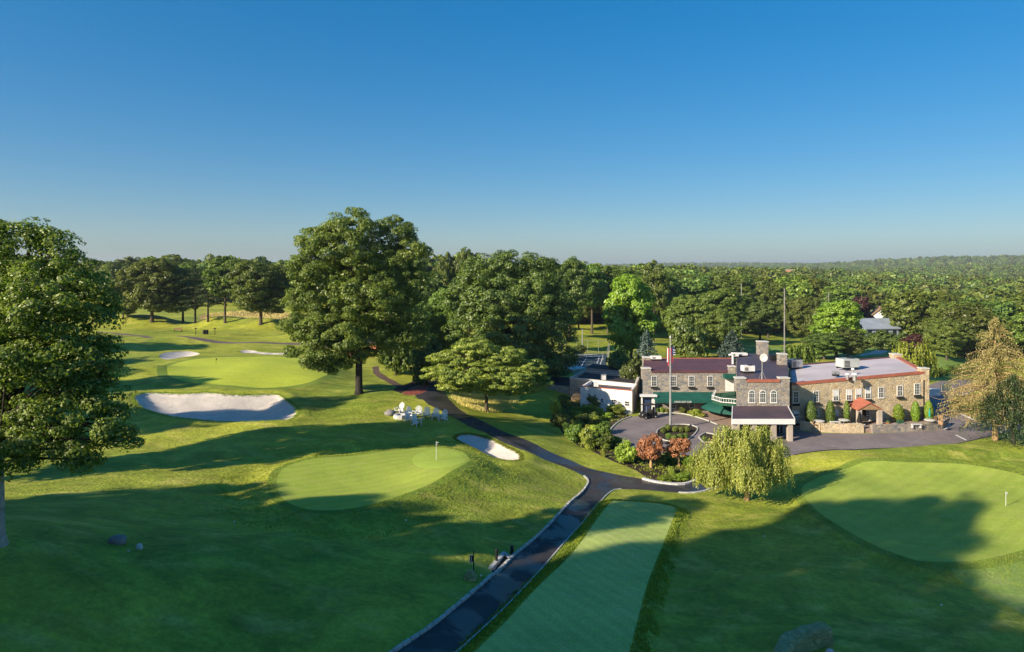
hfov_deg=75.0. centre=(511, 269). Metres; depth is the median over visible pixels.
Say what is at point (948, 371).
shrub
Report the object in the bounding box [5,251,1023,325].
wood
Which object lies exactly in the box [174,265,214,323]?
pine tree
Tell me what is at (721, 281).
oak tree
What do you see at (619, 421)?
kerb
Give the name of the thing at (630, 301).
broadleaf tree
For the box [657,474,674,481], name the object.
shrub
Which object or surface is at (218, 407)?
sand bunker
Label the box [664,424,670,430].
clipped shrub
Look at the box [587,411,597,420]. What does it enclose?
shrub
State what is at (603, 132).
sky
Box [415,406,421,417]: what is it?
adirondack chair
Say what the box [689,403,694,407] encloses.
window
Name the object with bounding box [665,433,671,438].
clipped shrub
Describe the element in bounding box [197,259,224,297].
broadleaf tree
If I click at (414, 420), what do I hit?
adirondack chair
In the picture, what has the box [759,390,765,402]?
window
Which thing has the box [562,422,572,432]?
shrub
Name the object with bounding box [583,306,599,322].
broadleaf tree
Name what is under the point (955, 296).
oak tree
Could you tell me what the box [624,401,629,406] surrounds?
window
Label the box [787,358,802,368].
rooftop unit
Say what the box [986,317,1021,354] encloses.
broadleaf tree
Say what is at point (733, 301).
oak tree
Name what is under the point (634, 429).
driveway
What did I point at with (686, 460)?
shrub
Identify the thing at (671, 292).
oak tree
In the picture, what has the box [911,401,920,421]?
columnar evergreen
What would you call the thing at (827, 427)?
retaining wall
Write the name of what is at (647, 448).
copper tree
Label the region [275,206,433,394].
oak tree
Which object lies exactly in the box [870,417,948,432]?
retaining wall
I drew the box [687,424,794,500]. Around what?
weeping tree
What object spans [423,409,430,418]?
adirondack chair
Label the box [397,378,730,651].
cart path
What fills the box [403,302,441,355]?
maple tree
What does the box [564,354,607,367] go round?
tennis court
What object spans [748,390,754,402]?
window
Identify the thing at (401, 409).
adirondack chair
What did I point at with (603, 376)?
rooftop unit
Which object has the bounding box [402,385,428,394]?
mulch patch
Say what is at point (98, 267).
broadleaf tree
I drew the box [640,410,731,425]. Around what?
pavement
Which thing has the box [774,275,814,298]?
broadleaf tree
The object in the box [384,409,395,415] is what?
boulder
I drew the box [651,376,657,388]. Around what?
window
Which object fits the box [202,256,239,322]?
tulip tree
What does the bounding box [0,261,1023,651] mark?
ground
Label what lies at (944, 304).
oak tree
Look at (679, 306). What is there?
oak tree
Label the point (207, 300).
pine tree
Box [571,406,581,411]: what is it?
shrub
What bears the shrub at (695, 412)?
on the pavement
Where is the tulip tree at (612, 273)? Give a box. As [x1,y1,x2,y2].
[595,265,623,332]
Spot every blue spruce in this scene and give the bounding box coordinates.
[632,329,657,357]
[712,329,748,365]
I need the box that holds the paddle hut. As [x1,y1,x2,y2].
[566,365,585,372]
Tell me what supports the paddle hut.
on the ground at (202, 573)
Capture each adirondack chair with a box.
[394,402,404,412]
[404,410,412,421]
[406,406,417,415]
[411,413,422,426]
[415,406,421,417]
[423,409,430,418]
[431,407,438,419]
[438,409,447,421]
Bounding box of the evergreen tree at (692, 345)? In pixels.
[667,315,711,357]
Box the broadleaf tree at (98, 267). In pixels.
[75,261,107,272]
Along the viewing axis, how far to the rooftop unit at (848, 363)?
92.16 m
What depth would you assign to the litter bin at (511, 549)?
43.20 m
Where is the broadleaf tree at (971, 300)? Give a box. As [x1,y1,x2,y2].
[959,297,983,304]
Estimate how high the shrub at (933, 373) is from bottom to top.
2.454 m
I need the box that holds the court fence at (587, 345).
[556,340,608,356]
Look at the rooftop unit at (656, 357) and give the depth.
102.44 m
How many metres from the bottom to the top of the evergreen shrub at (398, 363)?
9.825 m
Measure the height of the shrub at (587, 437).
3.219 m
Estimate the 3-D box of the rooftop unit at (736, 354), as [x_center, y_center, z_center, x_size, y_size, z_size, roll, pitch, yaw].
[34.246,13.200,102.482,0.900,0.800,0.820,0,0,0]
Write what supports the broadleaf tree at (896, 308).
on the lawn at (950, 361)
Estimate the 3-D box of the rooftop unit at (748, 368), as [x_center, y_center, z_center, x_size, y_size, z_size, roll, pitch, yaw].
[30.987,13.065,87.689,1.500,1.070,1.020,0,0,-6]
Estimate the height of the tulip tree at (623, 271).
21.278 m
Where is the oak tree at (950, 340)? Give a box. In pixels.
[921,318,970,359]
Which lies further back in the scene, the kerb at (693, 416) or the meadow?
the meadow
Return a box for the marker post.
[495,548,497,560]
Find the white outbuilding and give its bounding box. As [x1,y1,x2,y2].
[580,380,636,413]
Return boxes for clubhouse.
[639,341,929,440]
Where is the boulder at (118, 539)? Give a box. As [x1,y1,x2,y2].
[108,534,126,544]
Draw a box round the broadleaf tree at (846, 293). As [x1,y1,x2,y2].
[820,285,864,300]
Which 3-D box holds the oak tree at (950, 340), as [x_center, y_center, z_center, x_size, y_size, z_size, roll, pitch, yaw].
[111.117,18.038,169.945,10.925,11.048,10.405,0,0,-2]
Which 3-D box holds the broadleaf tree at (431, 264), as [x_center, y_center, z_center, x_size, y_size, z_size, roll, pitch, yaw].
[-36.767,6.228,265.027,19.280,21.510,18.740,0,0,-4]
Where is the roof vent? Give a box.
[851,373,857,380]
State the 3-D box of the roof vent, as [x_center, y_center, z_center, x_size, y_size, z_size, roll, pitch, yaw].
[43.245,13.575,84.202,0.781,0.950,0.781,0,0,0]
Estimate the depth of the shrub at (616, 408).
91.58 m
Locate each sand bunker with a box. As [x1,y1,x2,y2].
[135,393,296,421]
[159,351,198,358]
[240,350,283,354]
[456,434,519,459]
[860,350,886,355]
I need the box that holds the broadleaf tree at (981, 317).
[935,302,996,358]
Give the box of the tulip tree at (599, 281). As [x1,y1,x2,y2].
[586,263,612,333]
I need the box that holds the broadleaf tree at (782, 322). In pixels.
[776,294,797,332]
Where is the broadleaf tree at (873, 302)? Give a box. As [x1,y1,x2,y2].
[867,296,884,311]
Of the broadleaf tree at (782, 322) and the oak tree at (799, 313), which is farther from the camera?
the broadleaf tree at (782, 322)
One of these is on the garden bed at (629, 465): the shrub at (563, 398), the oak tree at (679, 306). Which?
the shrub at (563, 398)
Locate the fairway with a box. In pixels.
[951,561,1023,613]
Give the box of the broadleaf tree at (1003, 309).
[981,301,1021,330]
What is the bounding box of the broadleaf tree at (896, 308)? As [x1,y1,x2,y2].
[879,289,946,334]
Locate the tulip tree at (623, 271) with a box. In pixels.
[606,267,637,274]
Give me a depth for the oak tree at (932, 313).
191.37 m
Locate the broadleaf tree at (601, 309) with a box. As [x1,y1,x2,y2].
[597,305,604,313]
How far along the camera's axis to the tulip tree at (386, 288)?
157.20 m
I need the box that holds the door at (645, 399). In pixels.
[643,397,650,411]
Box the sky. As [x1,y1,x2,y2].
[0,0,1023,264]
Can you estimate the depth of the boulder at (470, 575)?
38.04 m
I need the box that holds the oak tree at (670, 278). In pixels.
[646,272,677,286]
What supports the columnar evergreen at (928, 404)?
on the terrace
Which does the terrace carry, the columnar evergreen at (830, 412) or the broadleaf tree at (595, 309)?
the columnar evergreen at (830, 412)
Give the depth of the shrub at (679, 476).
63.28 m
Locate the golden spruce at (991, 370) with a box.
[933,317,1023,440]
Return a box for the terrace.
[793,419,932,432]
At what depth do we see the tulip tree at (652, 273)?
188.59 m
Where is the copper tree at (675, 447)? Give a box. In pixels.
[664,437,692,465]
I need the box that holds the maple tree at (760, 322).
[741,300,782,339]
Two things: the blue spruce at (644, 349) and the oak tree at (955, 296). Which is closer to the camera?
the blue spruce at (644, 349)
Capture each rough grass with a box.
[130,391,300,421]
[213,441,521,539]
[452,432,524,460]
[452,498,689,651]
[774,451,1023,589]
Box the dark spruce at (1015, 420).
[959,373,1023,446]
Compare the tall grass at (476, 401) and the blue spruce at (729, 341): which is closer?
the tall grass at (476, 401)
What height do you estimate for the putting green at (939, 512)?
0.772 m
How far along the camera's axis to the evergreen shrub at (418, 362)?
96.64 m
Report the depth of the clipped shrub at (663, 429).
81.23 m
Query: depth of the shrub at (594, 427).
81.12 m
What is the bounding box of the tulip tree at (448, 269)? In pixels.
[435,252,457,294]
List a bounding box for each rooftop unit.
[601,374,605,379]
[651,355,661,360]
[731,352,738,357]
[738,352,747,355]
[741,364,754,372]
[770,354,776,360]
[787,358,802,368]
[832,371,839,375]
[836,357,858,368]
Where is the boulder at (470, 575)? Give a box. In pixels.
[463,569,476,581]
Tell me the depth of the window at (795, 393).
84.54 m
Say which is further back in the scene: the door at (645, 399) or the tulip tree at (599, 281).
the tulip tree at (599, 281)
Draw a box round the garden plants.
[561,395,698,479]
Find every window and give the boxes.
[611,399,616,404]
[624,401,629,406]
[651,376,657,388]
[671,376,676,388]
[688,376,694,388]
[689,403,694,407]
[707,376,713,388]
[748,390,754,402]
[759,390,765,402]
[770,390,776,402]
[793,391,799,405]
[793,411,799,416]
[813,391,820,404]
[833,390,839,403]
[846,389,853,402]
[856,389,861,398]
[865,387,872,401]
[866,410,869,420]
[878,387,884,398]
[897,385,904,398]
[914,383,921,396]
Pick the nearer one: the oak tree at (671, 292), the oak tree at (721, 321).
the oak tree at (721, 321)
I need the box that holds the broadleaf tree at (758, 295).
[735,275,766,333]
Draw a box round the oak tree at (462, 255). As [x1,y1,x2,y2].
[455,247,484,332]
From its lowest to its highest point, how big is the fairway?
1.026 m
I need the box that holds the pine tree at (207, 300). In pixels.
[191,263,227,321]
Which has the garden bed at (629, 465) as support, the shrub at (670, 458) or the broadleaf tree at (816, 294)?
the shrub at (670, 458)
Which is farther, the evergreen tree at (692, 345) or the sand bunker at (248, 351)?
the evergreen tree at (692, 345)
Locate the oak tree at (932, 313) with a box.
[922,309,948,334]
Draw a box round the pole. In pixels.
[784,287,784,352]
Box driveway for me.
[611,379,1022,456]
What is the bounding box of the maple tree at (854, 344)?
[835,327,868,356]
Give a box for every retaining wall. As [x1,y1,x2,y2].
[800,421,863,432]
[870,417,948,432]
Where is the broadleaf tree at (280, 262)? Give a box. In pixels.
[274,259,295,281]
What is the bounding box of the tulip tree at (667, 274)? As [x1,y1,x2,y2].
[636,270,682,285]
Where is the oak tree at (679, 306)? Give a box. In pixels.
[663,294,710,341]
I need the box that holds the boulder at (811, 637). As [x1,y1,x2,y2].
[773,622,832,651]
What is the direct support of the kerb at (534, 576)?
on the ground at (202, 573)
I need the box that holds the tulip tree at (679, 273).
[669,272,689,277]
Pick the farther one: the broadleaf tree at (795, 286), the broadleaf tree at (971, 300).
the broadleaf tree at (795, 286)
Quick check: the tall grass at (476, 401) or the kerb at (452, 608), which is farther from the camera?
the tall grass at (476, 401)
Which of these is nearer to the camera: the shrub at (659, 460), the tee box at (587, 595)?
the tee box at (587, 595)
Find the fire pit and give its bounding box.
[393,413,405,419]
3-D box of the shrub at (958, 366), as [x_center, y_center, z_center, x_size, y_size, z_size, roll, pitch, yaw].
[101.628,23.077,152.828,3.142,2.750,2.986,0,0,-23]
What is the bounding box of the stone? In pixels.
[136,543,142,549]
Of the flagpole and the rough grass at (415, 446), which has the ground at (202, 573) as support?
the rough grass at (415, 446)
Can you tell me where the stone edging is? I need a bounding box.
[488,551,512,570]
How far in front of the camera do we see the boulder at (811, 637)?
33.76 m
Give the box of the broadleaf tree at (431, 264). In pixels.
[414,258,434,271]
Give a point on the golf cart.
(649, 413)
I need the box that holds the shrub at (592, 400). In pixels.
[587,394,600,406]
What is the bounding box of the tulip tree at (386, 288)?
[367,265,408,315]
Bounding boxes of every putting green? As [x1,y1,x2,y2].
[167,356,326,387]
[277,447,469,509]
[802,461,1023,561]
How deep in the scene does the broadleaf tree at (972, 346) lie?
181.46 m
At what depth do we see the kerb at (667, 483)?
62.51 m
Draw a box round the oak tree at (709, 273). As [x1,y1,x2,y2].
[691,272,715,276]
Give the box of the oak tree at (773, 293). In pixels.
[750,278,790,337]
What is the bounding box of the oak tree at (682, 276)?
[678,274,693,279]
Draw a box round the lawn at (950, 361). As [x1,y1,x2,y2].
[736,345,972,379]
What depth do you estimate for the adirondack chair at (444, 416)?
76.95 m
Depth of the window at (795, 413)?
84.52 m
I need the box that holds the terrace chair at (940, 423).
[938,420,943,427]
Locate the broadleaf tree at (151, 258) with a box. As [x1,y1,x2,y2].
[142,256,159,281]
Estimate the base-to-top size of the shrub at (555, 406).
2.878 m
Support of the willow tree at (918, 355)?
on the ground at (202, 573)
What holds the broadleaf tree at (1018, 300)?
on the ground at (202, 573)
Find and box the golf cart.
[639,403,657,418]
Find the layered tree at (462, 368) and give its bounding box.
[419,338,553,411]
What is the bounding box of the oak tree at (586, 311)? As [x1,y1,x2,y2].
[578,305,593,327]
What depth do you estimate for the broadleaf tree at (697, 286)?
227.60 m
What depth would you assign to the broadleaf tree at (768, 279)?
251.51 m
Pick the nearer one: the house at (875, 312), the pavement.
the pavement
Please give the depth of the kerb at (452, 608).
37.60 m
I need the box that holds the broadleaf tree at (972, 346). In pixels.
[954,316,978,357]
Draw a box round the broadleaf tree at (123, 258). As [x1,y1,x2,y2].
[122,256,144,262]
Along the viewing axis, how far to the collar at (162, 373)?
90.90 m
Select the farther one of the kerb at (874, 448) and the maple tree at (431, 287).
the maple tree at (431, 287)
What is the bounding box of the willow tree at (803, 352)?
[780,342,819,363]
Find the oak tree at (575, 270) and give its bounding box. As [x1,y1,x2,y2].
[559,256,592,334]
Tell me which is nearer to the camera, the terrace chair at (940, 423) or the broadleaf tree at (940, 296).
the terrace chair at (940, 423)
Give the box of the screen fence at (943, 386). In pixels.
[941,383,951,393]
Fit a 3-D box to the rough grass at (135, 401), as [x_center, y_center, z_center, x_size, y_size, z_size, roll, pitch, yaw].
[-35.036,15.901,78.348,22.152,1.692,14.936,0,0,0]
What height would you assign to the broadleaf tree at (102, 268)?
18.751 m
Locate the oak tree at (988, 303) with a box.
[978,301,996,306]
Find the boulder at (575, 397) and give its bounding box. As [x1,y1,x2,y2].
[571,393,579,401]
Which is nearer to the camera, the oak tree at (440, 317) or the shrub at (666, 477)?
the shrub at (666, 477)
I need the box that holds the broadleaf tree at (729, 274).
[719,272,737,276]
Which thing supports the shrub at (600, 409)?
on the garden bed at (629, 465)
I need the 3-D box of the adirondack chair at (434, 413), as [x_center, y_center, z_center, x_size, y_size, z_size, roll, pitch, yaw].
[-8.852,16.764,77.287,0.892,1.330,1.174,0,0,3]
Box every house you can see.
[859,318,900,335]
[870,306,882,317]
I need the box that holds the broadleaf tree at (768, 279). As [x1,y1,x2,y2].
[754,276,774,282]
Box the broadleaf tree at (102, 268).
[95,264,107,285]
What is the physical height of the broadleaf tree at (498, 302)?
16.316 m
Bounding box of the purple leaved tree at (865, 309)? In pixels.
[851,295,873,317]
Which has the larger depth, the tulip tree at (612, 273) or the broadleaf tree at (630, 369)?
the tulip tree at (612, 273)
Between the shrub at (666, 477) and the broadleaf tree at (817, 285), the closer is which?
the shrub at (666, 477)
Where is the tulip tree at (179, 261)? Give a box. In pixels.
[166,257,195,265]
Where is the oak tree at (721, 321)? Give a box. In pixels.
[694,308,743,356]
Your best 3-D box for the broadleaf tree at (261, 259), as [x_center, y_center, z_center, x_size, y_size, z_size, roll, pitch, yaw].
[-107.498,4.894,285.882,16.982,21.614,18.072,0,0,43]
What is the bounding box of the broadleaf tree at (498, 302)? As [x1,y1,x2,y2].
[484,281,501,307]
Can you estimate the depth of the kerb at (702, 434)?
80.14 m
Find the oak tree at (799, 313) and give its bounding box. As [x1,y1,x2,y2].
[780,295,821,343]
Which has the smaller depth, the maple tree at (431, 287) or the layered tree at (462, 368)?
the layered tree at (462, 368)
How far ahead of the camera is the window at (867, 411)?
85.85 m
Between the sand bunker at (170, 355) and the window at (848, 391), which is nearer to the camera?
the window at (848, 391)
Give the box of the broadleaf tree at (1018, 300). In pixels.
[997,294,1023,355]
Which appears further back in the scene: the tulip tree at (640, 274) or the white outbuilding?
the tulip tree at (640, 274)
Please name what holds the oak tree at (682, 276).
on the ground at (202, 573)
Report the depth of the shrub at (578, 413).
88.57 m
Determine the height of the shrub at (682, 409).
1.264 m
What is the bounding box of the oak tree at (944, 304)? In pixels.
[931,301,973,311]
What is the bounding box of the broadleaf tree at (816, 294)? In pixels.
[799,291,822,299]
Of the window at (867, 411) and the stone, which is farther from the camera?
the window at (867, 411)
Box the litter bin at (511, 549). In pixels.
[510,545,513,553]
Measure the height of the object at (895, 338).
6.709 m
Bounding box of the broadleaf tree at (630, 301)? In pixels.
[601,273,661,357]
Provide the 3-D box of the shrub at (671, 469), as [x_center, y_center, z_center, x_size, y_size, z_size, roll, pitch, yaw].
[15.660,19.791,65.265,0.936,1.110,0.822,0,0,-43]
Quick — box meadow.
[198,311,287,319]
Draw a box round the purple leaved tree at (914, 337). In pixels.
[900,333,927,346]
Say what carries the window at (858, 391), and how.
in the clubhouse
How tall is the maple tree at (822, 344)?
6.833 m
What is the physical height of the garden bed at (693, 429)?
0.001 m
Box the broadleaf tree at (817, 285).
[802,277,837,293]
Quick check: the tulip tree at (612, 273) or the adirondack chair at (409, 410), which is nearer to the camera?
the adirondack chair at (409, 410)
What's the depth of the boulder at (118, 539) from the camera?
34.08 m
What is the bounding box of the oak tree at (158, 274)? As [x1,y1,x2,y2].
[104,258,189,322]
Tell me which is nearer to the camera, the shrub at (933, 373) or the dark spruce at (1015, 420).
the dark spruce at (1015, 420)
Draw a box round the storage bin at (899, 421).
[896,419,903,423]
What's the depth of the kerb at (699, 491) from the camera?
60.04 m
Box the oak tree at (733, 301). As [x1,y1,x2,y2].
[690,287,749,334]
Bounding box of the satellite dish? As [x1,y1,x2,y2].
[759,354,767,378]
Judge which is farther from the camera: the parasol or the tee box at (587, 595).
the parasol
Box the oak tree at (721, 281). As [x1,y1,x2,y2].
[708,272,755,321]
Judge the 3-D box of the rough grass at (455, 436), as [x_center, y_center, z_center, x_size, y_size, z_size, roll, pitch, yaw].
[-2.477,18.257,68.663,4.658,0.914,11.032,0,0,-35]
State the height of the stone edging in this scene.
0.804 m
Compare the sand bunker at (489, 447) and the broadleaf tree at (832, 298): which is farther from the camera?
the broadleaf tree at (832, 298)
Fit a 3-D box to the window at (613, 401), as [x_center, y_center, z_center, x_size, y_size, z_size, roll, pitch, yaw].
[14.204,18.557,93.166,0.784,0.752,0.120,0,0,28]
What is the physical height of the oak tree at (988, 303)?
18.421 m
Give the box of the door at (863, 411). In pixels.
[862,407,865,421]
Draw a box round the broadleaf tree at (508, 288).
[496,270,534,309]
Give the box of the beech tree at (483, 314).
[437,249,581,380]
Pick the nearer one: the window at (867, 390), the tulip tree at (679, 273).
the window at (867, 390)
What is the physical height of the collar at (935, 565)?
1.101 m
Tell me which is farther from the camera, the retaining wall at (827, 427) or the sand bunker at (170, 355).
the sand bunker at (170, 355)
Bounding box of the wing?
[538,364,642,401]
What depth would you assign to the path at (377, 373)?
104.06 m
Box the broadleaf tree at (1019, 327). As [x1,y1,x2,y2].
[1004,312,1023,349]
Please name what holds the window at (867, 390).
in the clubhouse
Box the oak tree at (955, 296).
[943,293,965,302]
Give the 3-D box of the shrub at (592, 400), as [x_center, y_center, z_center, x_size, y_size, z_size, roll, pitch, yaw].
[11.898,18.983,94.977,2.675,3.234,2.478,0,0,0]
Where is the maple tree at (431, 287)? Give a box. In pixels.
[402,271,447,326]
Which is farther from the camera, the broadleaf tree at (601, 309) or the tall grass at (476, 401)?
the broadleaf tree at (601, 309)
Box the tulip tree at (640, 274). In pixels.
[610,268,646,276]
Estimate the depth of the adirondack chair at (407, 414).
76.29 m
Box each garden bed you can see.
[393,381,428,392]
[553,396,704,481]
[657,425,696,439]
[700,433,715,442]
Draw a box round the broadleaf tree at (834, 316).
[808,300,867,356]
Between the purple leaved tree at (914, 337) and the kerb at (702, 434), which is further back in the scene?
the purple leaved tree at (914, 337)
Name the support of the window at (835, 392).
in the clubhouse
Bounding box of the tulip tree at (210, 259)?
[204,255,232,301]
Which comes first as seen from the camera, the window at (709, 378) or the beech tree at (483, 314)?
the window at (709, 378)
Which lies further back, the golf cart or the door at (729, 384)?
the door at (729, 384)
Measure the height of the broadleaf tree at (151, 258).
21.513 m
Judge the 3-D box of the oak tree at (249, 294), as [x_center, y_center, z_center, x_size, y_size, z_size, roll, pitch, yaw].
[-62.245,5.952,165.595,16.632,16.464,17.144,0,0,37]
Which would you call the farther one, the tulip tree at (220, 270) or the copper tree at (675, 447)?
the tulip tree at (220, 270)
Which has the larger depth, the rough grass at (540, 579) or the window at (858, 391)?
the window at (858, 391)
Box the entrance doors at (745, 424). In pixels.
[745,424,781,432]
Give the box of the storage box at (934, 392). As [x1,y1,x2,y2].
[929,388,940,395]
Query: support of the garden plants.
on the garden bed at (629, 465)
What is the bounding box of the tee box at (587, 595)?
[475,500,674,651]
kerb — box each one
[389,475,588,651]
[455,488,621,651]
[609,416,631,430]
[642,477,694,484]
[656,424,697,441]
[658,412,717,424]
[679,484,731,492]
[698,432,712,441]
[794,433,1002,454]
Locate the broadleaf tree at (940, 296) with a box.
[920,292,959,316]
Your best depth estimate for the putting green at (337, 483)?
53.40 m
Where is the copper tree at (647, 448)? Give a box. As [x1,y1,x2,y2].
[636,433,665,467]
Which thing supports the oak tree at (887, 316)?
on the lawn at (950, 361)
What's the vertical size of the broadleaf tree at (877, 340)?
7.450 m
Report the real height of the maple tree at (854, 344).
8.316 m
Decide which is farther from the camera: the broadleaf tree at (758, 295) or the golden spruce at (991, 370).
the broadleaf tree at (758, 295)
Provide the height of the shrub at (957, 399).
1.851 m
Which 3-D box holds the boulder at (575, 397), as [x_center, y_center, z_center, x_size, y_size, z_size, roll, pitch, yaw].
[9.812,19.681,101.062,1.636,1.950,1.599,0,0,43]
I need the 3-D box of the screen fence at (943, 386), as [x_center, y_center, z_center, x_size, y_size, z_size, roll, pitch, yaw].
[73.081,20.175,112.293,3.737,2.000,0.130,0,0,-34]
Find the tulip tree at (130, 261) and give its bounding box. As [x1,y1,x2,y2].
[110,257,140,265]
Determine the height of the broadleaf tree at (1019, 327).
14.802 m
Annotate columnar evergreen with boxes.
[804,401,816,421]
[825,400,835,422]
[843,400,849,422]
[893,403,904,421]
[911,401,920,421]
[923,400,933,418]
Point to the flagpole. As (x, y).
(670, 352)
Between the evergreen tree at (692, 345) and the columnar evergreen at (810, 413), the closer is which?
the columnar evergreen at (810, 413)
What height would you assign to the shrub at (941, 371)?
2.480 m
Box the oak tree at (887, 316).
[882,315,918,332]
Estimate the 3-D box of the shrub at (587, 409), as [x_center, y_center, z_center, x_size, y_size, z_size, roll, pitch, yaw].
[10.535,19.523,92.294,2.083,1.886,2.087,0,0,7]
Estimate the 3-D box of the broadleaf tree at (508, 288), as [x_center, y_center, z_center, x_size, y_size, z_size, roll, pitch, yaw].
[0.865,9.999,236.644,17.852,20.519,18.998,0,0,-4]
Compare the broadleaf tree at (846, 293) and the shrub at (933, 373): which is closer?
the shrub at (933, 373)
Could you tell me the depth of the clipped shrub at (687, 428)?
81.75 m
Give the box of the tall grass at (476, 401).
[449,386,521,411]
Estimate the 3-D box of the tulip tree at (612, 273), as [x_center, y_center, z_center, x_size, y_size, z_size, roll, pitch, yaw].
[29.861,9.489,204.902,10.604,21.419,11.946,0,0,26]
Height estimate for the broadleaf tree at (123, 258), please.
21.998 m
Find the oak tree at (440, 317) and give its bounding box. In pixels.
[426,287,462,362]
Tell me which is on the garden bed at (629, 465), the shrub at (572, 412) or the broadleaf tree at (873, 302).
the shrub at (572, 412)
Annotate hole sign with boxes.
[470,551,473,570]
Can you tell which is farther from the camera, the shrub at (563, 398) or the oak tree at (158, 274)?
the oak tree at (158, 274)
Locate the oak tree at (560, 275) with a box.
[533,267,569,350]
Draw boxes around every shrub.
[375,324,412,375]
[408,336,442,384]
[549,400,561,413]
[549,411,569,426]
[557,393,568,404]
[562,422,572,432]
[563,344,586,356]
[564,424,582,441]
[570,409,576,418]
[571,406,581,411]
[572,410,582,417]
[576,413,591,426]
[578,427,598,449]
[581,404,594,413]
[587,394,600,406]
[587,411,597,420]
[587,424,597,431]
[592,415,602,423]
[595,407,603,413]
[595,432,613,449]
[596,421,611,433]
[600,448,605,456]
[601,412,613,418]
[605,345,631,368]
[606,404,614,412]
[611,404,625,413]
[612,435,622,445]
[614,438,637,463]
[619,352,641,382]
[653,455,665,465]
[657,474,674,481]
[660,427,666,432]
[663,452,676,462]
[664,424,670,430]
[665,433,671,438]
[667,466,675,473]
[671,471,691,480]
[672,426,678,431]
[678,426,684,431]
[679,406,686,412]
[681,455,693,465]
[684,426,689,431]
[685,466,695,475]
[690,409,699,416]
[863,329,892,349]
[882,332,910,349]
[929,368,939,376]
[935,367,946,375]
[939,366,952,374]
[946,365,957,374]
[950,395,966,402]
[953,364,964,373]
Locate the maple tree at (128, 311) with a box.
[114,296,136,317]
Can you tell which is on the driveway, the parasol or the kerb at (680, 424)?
the kerb at (680, 424)
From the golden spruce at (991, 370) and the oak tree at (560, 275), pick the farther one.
the oak tree at (560, 275)
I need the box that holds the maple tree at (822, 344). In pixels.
[801,332,846,359]
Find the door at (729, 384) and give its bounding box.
[725,379,733,390]
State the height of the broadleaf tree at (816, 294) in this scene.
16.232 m
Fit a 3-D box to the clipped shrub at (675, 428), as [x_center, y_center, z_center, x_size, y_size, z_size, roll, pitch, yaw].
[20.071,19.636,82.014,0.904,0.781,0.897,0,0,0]
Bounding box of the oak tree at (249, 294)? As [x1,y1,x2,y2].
[223,260,297,324]
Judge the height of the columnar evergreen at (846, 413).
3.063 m
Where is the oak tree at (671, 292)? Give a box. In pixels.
[652,281,687,337]
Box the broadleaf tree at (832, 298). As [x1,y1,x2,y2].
[818,293,861,308]
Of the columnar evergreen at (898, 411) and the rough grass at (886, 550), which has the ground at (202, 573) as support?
the rough grass at (886, 550)
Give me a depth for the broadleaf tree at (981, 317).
178.60 m
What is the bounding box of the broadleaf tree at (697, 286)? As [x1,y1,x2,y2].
[678,273,719,304]
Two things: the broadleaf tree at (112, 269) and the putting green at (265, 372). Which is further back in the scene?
the broadleaf tree at (112, 269)
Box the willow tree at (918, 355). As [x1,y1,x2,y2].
[891,340,938,376]
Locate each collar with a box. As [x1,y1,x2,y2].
[157,356,341,389]
[267,446,477,513]
[792,458,1023,569]
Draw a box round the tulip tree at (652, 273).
[641,259,669,341]
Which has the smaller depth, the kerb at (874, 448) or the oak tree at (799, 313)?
the kerb at (874, 448)
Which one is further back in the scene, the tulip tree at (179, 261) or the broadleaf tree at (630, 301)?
the tulip tree at (179, 261)
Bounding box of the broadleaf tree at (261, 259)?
[246,256,275,289]
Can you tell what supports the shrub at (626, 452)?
on the garden bed at (629, 465)
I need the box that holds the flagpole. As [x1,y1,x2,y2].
[666,336,675,429]
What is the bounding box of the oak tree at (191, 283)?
[167,263,203,321]
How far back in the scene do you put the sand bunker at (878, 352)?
178.59 m
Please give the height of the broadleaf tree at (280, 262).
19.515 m
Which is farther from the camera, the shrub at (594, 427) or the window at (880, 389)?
the window at (880, 389)
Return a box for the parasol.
[856,411,861,422]
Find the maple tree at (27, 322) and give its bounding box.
[0,216,145,547]
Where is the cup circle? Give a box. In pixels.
[412,449,465,467]
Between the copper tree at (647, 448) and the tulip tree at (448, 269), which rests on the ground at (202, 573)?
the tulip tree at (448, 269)
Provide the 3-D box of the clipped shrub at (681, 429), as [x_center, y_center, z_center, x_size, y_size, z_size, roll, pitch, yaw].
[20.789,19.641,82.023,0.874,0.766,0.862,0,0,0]
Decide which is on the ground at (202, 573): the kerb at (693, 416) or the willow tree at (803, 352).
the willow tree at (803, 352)
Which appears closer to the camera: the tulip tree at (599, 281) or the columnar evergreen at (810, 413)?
the columnar evergreen at (810, 413)
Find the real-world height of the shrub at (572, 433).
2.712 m
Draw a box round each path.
[98,331,326,346]
[372,366,400,386]
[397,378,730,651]
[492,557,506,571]
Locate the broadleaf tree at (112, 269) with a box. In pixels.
[96,261,129,294]
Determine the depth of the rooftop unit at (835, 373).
87.37 m
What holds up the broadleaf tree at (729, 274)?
on the ground at (202, 573)
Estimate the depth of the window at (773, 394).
81.48 m

